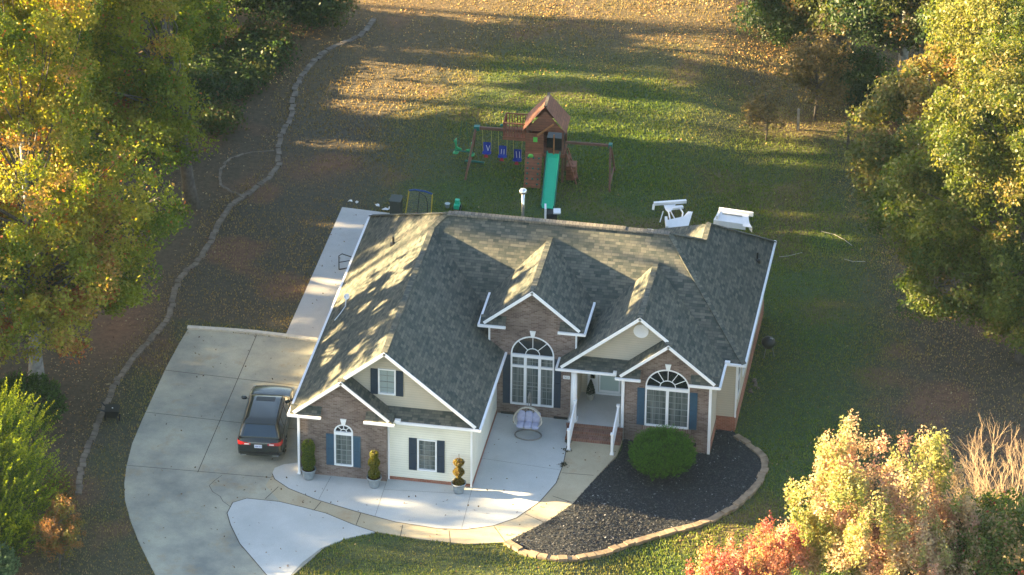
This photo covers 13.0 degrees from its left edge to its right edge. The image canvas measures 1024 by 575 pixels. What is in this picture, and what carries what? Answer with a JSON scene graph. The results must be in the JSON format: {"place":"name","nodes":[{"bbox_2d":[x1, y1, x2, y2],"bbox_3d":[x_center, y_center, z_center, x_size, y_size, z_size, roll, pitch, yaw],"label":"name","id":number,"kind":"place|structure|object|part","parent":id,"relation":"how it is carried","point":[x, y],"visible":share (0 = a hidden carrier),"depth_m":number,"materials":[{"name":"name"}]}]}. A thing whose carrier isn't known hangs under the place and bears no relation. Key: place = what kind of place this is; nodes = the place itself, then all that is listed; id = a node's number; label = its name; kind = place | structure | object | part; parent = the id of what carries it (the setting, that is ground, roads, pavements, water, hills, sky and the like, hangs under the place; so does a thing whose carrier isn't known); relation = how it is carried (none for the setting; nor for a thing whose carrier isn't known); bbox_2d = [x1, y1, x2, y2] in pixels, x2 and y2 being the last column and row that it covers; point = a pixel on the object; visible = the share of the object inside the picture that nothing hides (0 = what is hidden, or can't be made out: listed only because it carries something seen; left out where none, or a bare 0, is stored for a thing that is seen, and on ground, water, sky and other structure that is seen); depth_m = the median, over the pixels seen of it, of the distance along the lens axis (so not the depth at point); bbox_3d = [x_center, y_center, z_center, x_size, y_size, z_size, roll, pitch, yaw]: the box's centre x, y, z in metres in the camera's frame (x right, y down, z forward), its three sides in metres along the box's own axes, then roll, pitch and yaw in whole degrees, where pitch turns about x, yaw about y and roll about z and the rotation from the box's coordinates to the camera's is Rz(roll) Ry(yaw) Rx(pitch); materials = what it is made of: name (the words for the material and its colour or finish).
{"place":"outdoors","nodes":[
{"label":"outdoors","id":0,"kind":"place"},
{"bbox_2d":[227,498,374,574],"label":"pavement","id":1,"kind":"structure","parent":0,"point":[289,530],"depth_m":187.69,"materials":[{"name":"concrete"}]},
{"bbox_2d":[124,329,503,574],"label":"driveway","id":2,"kind":"structure","parent":0,"point":[189,522],"depth_m":192.77,"materials":[{"name":"concrete"}]},
{"bbox_2d":[237,385,293,456],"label":"parked car","id":3,"kind":"object","parent":2,"relation":"on","point":[264,426],"visible":0.84,"depth_m":192.22,"materials":[{"name":"grey paint"}]},
{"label":"rear window","id":4,"kind":"part","parent":3,"relation":"part of","materials":[{"name":"black glass"}]},
{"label":"side window","id":5,"kind":"part","parent":3,"relation":"part of","materials":[{"name":"black glass"}]},
{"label":"side window","id":6,"kind":"part","parent":3,"relation":"part of","materials":[{"name":"black glass"}]},
{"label":"side window","id":7,"kind":"part","parent":3,"relation":"part of","materials":[{"name":"black glass"}]},
{"bbox_2d":[286,207,389,337],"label":"side path","id":8,"kind":"structure","parent":0,"point":[348,227],"depth_m":206.42,"materials":[{"name":"concrete"}]},
{"bbox_2d":[338,253,351,269],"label":"toy goal","id":9,"kind":"object","parent":8,"relation":"on","point":[342,261],"visible":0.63,"depth_m":206.67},
{"bbox_2d":[389,194,402,213],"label":"storage box","id":10,"kind":"object","parent":8,"relation":"on","point":[396,203],"visible":0.86,"depth_m":210.83,"materials":[{"name":"grey plastic"}]},
{"bbox_2d":[405,189,432,212],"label":"rebound net","id":11,"kind":"object","parent":8,"relation":"on","point":[419,202],"visible":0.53,"depth_m":210.59,"materials":[{"name":"yellow paint"}]},
{"bbox_2d":[272,412,566,529],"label":"patio","id":12,"kind":"structure","parent":0,"point":[521,465],"depth_m":190.68,"materials":[{"name":"concrete"}]},
{"bbox_2d":[301,438,315,480],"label":"potted topiary","id":13,"kind":"object","parent":12,"relation":"on","point":[308,467],"visible":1,"depth_m":190.64,"materials":[{"name":"plant"}]},
{"bbox_2d":[366,450,381,488],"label":"potted topiary","id":14,"kind":"object","parent":12,"relation":"on","point":[374,477],"visible":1,"depth_m":190.24,"materials":[{"name":"plant"}]},
{"bbox_2d":[451,458,465,493],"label":"potted topiary","id":15,"kind":"object","parent":12,"relation":"on","point":[458,483],"visible":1,"depth_m":189.98,"materials":[{"name":"plant"}]},
{"bbox_2d":[513,392,541,440],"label":"hanging egg chair","id":16,"kind":"object","parent":12,"relation":"on","point":[525,419],"visible":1,"depth_m":194.03,"materials":[{"name":"white fabric"}]},
{"bbox_2d":[0,0,1023,574],"bbox_3d":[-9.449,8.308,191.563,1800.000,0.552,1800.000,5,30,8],"label":"ground","id":17,"kind":"structure","parent":0,"point":[108,332],"depth_m":211.71,"materials":[{"name":"green plant"}]},
{"bbox_2d":[0,541,22,574],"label":"pale juniper","id":18,"kind":"object","parent":17,"relation":"on","point":[8,560],"visible":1,"depth_m":183.57,"materials":[{"name":"green plant"}]},
{"bbox_2d":[0,366,68,437],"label":"round evergreen","id":19,"kind":"object","parent":17,"relation":"on","point":[44,385],"visible":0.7,"depth_m":192.92,"materials":[{"name":"green plant"}]},
{"bbox_2d":[0,372,72,558],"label":"golden cypress","id":20,"kind":"object","parent":17,"relation":"on","point":[24,524],"visible":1,"depth_m":185.75,"materials":[{"name":"green plant"}]},
{"bbox_2d":[0,28,110,201],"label":"oak tree","id":21,"kind":"object","parent":17,"relation":"on","point":[90,96],"visible":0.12,"depth_m":202.71,"materials":[{"name":"green plant"}]},
{"bbox_2d":[36,465,76,511],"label":"autumn shrub","id":22,"kind":"object","parent":17,"relation":"on","point":[68,493],"visible":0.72,"depth_m":187.99,"materials":[{"name":"green plant"}]},
{"bbox_2d":[28,490,86,568],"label":"autumn shrub","id":23,"kind":"object","parent":17,"relation":"on","point":[58,528],"visible":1,"depth_m":184.29,"materials":[{"name":"orange plant"}]},
{"bbox_2d":[0,0,194,390],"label":"oak tree","id":24,"kind":"object","parent":17,"relation":"on","point":[33,229],"visible":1,"depth_m":191.64,"materials":[{"name":"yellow plant"}]},
{"bbox_2d":[96,402,120,423],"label":"lawn cart","id":25,"kind":"object","parent":17,"relation":"on","point":[111,410],"visible":1,"depth_m":194.90,"materials":[{"name":"black metal"}]},
{"bbox_2d":[2,0,219,210],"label":"oak tree","id":26,"kind":"object","parent":17,"relation":"on","point":[117,56],"visible":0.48,"depth_m":207.01,"materials":[{"name":"green plant"}]},
{"bbox_2d":[141,110,205,158],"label":"understory shrub","id":27,"kind":"object","parent":17,"relation":"on","point":[188,139],"visible":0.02,"depth_m":215.82,"materials":[{"name":"green plant"}]},
{"bbox_2d":[118,0,241,79],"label":"oak tree","id":28,"kind":"object","parent":17,"relation":"on","point":[204,35],"visible":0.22,"depth_m":215.16,"materials":[{"name":"green plant"}]},
{"bbox_2d":[140,33,234,77],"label":"understory shrub","id":29,"kind":"object","parent":17,"relation":"on","point":[213,53],"visible":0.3,"depth_m":222.38,"materials":[{"name":"green plant"}]},
{"bbox_2d":[147,2,238,51],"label":"understory shrub","id":30,"kind":"object","parent":17,"relation":"on","point":[225,28],"visible":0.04,"depth_m":225.33,"materials":[{"name":"green plant"}]},
{"bbox_2d":[166,57,243,112],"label":"understory shrub","id":31,"kind":"object","parent":17,"relation":"on","point":[209,83],"visible":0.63,"depth_m":219.43,"materials":[{"name":"green plant"}]},
{"bbox_2d":[188,91,248,140],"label":"understory shrub","id":32,"kind":"object","parent":17,"relation":"on","point":[221,116],"visible":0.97,"depth_m":217.82,"materials":[{"name":"green plant"}]},
{"bbox_2d":[201,0,241,19],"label":"oak tree","id":33,"kind":"object","parent":17,"relation":"on","point":[226,1],"visible":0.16,"depth_m":224.31,"materials":[{"name":"green plant"}]},
{"bbox_2d":[75,18,375,494],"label":"garden edging","id":34,"kind":"object","parent":17,"relation":"on","point":[172,298],"visible":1,"depth_m":207.85,"materials":[{"name":"stone"}]},
{"bbox_2d":[215,54,275,104],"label":"understory shrub","id":35,"kind":"object","parent":17,"relation":"on","point":[247,78],"visible":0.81,"depth_m":221.66,"materials":[{"name":"green plant"}]},
{"bbox_2d":[218,150,273,195],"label":"garden edging","id":36,"kind":"object","parent":17,"relation":"on","point":[220,173],"visible":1,"depth_m":215.34,"materials":[{"name":"stone"}]},
{"bbox_2d":[187,325,317,341],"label":"kerb","id":37,"kind":"structure","parent":17,"relation":"on","point":[258,332],"depth_m":201.73,"materials":[{"name":"grey concrete"}]},
{"bbox_2d":[218,34,293,77],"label":"understory shrub","id":38,"kind":"object","parent":17,"relation":"on","point":[260,51],"visible":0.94,"depth_m":223.71,"materials":[{"name":"green plant"}]},
{"bbox_2d":[221,0,295,24],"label":"understory shrub","id":39,"kind":"object","parent":17,"relation":"on","point":[250,5],"visible":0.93,"depth_m":226.75,"materials":[{"name":"green plant"}]},
{"bbox_2d":[226,17,304,62],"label":"understory shrub","id":40,"kind":"object","parent":17,"relation":"on","point":[255,29],"visible":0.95,"depth_m":225.42,"materials":[{"name":"green plant"}]},
{"bbox_2d":[271,0,360,30],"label":"understory shrub","id":41,"kind":"object","parent":17,"relation":"on","point":[315,13],"visible":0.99,"depth_m":227.01,"materials":[{"name":"green plant"}]},
{"bbox_2d":[265,441,621,544],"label":"footpath","id":42,"kind":"structure","parent":17,"relation":"on","point":[578,475],"depth_m":189.36,"materials":[{"name":"beige concrete"}]},
{"bbox_2d":[452,198,461,210],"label":"toy tractor","id":43,"kind":"object","parent":17,"relation":"on","point":[457,205],"visible":0.98,"depth_m":211.76,"materials":[{"name":"plastic"}]},
{"bbox_2d":[465,160,484,163],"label":"seesaw toy","id":44,"kind":"object","parent":17,"relation":"on","point":[474,161],"visible":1,"depth_m":215.84,"materials":[{"name":"green plastic"}]},
{"bbox_2d":[1,0,1022,574],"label":"fallen leaves","id":45,"kind":"object","parent":17,"relation":"on","point":[513,194],"visible":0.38,"depth_m":209.38,"materials":[{"name":"brown plant"}]},
{"bbox_2d":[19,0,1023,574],"bbox_3d":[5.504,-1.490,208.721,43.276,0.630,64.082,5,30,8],"label":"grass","id":46,"kind":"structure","parent":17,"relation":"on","point":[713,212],"depth_m":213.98,"materials":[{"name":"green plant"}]},
{"bbox_2d":[287,188,776,487],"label":"brick house","id":47,"kind":"structure","parent":17,"relation":"on","point":[444,338],"depth_m":193.91,"materials":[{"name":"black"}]},
{"bbox_2d":[334,419,352,466],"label":"window","id":48,"kind":"structure","parent":47,"relation":"in","point":[343,434],"depth_m":190.65,"materials":[{"name":"white"}]},
{"bbox_2d":[378,368,395,395],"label":"window","id":49,"kind":"structure","parent":47,"relation":"in","point":[386,377],"depth_m":189.35,"materials":[{"name":"grey glass"}]},
{"bbox_2d":[417,439,436,471],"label":"window","id":50,"kind":"structure","parent":47,"relation":"in","point":[426,449],"depth_m":190.47,"materials":[{"name":"white glass"}]},
{"bbox_2d":[510,331,553,407],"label":"window","id":51,"kind":"structure","parent":47,"relation":"in","point":[532,358],"depth_m":194.79,"materials":[{"name":"white glass"}]},
{"bbox_2d":[586,379,594,400],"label":"potted conifer","id":52,"kind":"object","parent":47,"relation":"on","point":[590,392],"visible":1,"depth_m":195.92,"materials":[{"name":"plant"}]},
{"bbox_2d":[587,374,624,395],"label":"front door","id":53,"kind":"structure","parent":47,"relation":"in","point":[608,385],"depth_m":196.32,"materials":[{"name":"grey"}]},
{"bbox_2d":[644,364,689,429],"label":"window","id":54,"kind":"structure","parent":47,"relation":"in","point":[667,392],"depth_m":193.28,"materials":[{"name":"white glass"}]},
{"bbox_2d":[737,367,740,398],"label":"window","id":55,"kind":"structure","parent":47,"relation":"in","point":[739,368],"depth_m":195.51,"materials":[{"name":"white"}]},
{"bbox_2d":[464,92,615,208],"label":"wooden playset","id":56,"kind":"object","parent":17,"relation":"on","point":[544,134],"visible":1,"depth_m":213.59,"materials":[{"name":"brown wood"}]},
{"bbox_2d":[453,121,474,156],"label":"glider swing","id":57,"kind":"object","parent":56,"relation":"attached to","point":[457,149],"visible":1,"depth_m":215.72,"materials":[{"name":"green plastic"}]},
{"bbox_2d":[482,130,491,157],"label":"bucket swing","id":58,"kind":"object","parent":56,"relation":"hanging from","point":[486,151],"visible":1,"depth_m":214.75,"materials":[{"name":"blue plastic"}]},
{"bbox_2d":[498,131,506,160],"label":"bucket swing","id":59,"kind":"object","parent":56,"relation":"hanging from","point":[502,152],"visible":1,"depth_m":214.72,"materials":[{"name":"blue plastic"}]},
{"bbox_2d":[513,132,521,164],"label":"bucket swing","id":60,"kind":"object","parent":56,"relation":"hanging from","point":[517,155],"visible":1,"depth_m":214.70,"materials":[{"name":"blue plastic"}]},
{"bbox_2d":[544,204,560,219],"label":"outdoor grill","id":61,"kind":"object","parent":17,"relation":"on","point":[551,213],"visible":0.83,"depth_m":210.61,"materials":[{"name":"white metal"}]},
{"bbox_2d":[511,429,760,555],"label":"planting bed","id":62,"kind":"object","parent":17,"relation":"on","point":[685,500],"visible":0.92,"depth_m":190.65,"materials":[{"name":"black wood"}]},
{"bbox_2d":[627,424,697,480],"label":"round shrub","id":63,"kind":"object","parent":62,"relation":"on","point":[662,452],"visible":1,"depth_m":191.40,"materials":[{"name":"green plant"}]},
{"bbox_2d":[504,434,768,561],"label":"garden edging","id":64,"kind":"object","parent":17,"relation":"on","point":[750,492],"visible":1,"depth_m":188.69,"materials":[{"name":"stone"}]},
{"bbox_2d":[652,199,692,227],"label":"picnic table","id":65,"kind":"object","parent":17,"relation":"on","point":[682,220],"visible":0.97,"depth_m":211.11,"materials":[{"name":"white plastic"}]},
{"bbox_2d":[713,207,753,231],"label":"picnic table","id":66,"kind":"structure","parent":17,"relation":"on","point":[731,218],"depth_m":210.70,"materials":[{"name":"white plastic"}]},
{"bbox_2d":[685,510,811,574],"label":"pear tree","id":67,"kind":"object","parent":17,"relation":"on","point":[746,565],"visible":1,"depth_m":179.55,"materials":[{"name":"orange plant"}]},
{"bbox_2d":[748,378,759,392],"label":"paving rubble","id":68,"kind":"object","parent":17,"relation":"on","point":[754,381],"visible":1,"depth_m":199.11,"materials":[{"name":"stone"}]},
{"bbox_2d":[739,81,795,140],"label":"young tree","id":69,"kind":"object","parent":17,"relation":"on","point":[765,116],"visible":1,"depth_m":218.15,"materials":[{"name":"brown plant"}]},
{"bbox_2d":[761,336,774,358],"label":"kettle grill","id":70,"kind":"object","parent":17,"relation":"on","point":[767,342],"visible":1,"depth_m":200.94,"materials":[{"name":"grey metal"}]},
{"bbox_2d":[729,0,827,47],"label":"understory shrub","id":71,"kind":"object","parent":17,"relation":"on","point":[780,35],"visible":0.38,"depth_m":226.91,"materials":[{"name":"green plant"}]},
{"bbox_2d":[796,108,799,129],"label":"fence post","id":72,"kind":"object","parent":17,"relation":"on","point":[798,115],"visible":1,"depth_m":219.91,"materials":[{"name":"grey wood"}]},
{"bbox_2d":[771,13,856,120],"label":"young tree","id":73,"kind":"object","parent":17,"relation":"on","point":[823,54],"visible":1,"depth_m":219.63,"materials":[{"name":"brown plant"}]},
{"bbox_2d":[749,0,894,52],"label":"oak tree","id":74,"kind":"object","parent":17,"relation":"on","point":[795,10],"visible":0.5,"depth_m":224.61,"materials":[{"name":"green plant"}]},
{"bbox_2d":[847,122,849,146],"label":"fence post","id":75,"kind":"object","parent":17,"relation":"on","point":[848,138],"visible":0.44,"depth_m":218.60,"materials":[{"name":"grey wood"}]},
{"bbox_2d":[818,39,897,94],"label":"understory shrub","id":76,"kind":"object","parent":17,"relation":"on","point":[864,62],"visible":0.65,"depth_m":223.53,"materials":[{"name":"green plant"}]},
{"bbox_2d":[851,142,885,185],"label":"understory shrub","id":77,"kind":"object","parent":17,"relation":"on","point":[855,172],"visible":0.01,"depth_m":214.87,"materials":[{"name":"green plant"}]},
{"bbox_2d":[838,67,899,121],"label":"understory shrub","id":78,"kind":"object","parent":17,"relation":"on","point":[859,88],"visible":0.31,"depth_m":220.76,"materials":[{"name":"green plant"}]},
{"bbox_2d":[808,0,938,75],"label":"oak tree","id":79,"kind":"object","parent":17,"relation":"on","point":[882,28],"visible":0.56,"depth_m":219.51,"materials":[{"name":"green plant"}]},
{"bbox_2d":[773,409,1019,574],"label":"pear tree","id":80,"kind":"object","parent":17,"relation":"on","point":[876,523],"visible":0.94,"depth_m":179.17,"materials":[{"name":"yellow plant"}]},
{"bbox_2d":[891,114,918,145],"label":"understory shrub","id":81,"kind":"object","parent":17,"relation":"on","point":[899,122],"visible":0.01,"depth_m":216.82,"materials":[{"name":"green plant"}]},
{"bbox_2d":[837,40,1000,215],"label":"oak tree","id":82,"kind":"object","parent":17,"relation":"on","point":[908,93],"visible":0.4,"depth_m":206.90,"materials":[{"name":"green plant"}]},
{"bbox_2d":[855,32,1023,364],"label":"oak tree","id":83,"kind":"object","parent":17,"relation":"on","point":[942,221],"visible":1,"depth_m":196.31,"materials":[{"name":"green plant"}]},
{"bbox_2d":[905,486,1023,574],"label":"broadleaf shrub","id":84,"kind":"object","parent":17,"relation":"on","point":[1009,562],"visible":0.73,"depth_m":179.96,"materials":[{"name":"green plant"}]},
{"bbox_2d":[914,0,1016,126],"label":"oak tree","id":85,"kind":"object","parent":17,"relation":"on","point":[925,23],"visible":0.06,"depth_m":215.69,"materials":[{"name":"green plant"}]},
{"bbox_2d":[922,0,1023,140],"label":"oak tree","id":86,"kind":"object","parent":17,"relation":"on","point":[979,10],"visible":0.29,"depth_m":206.09,"materials":[{"name":"yellow plant"}]},
{"bbox_2d":[929,409,1023,513],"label":"bare shrub","id":87,"kind":"object","parent":17,"relation":"on","point":[986,479],"visible":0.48,"depth_m":187.71,"materials":[{"name":"beige plant"}]}
]}

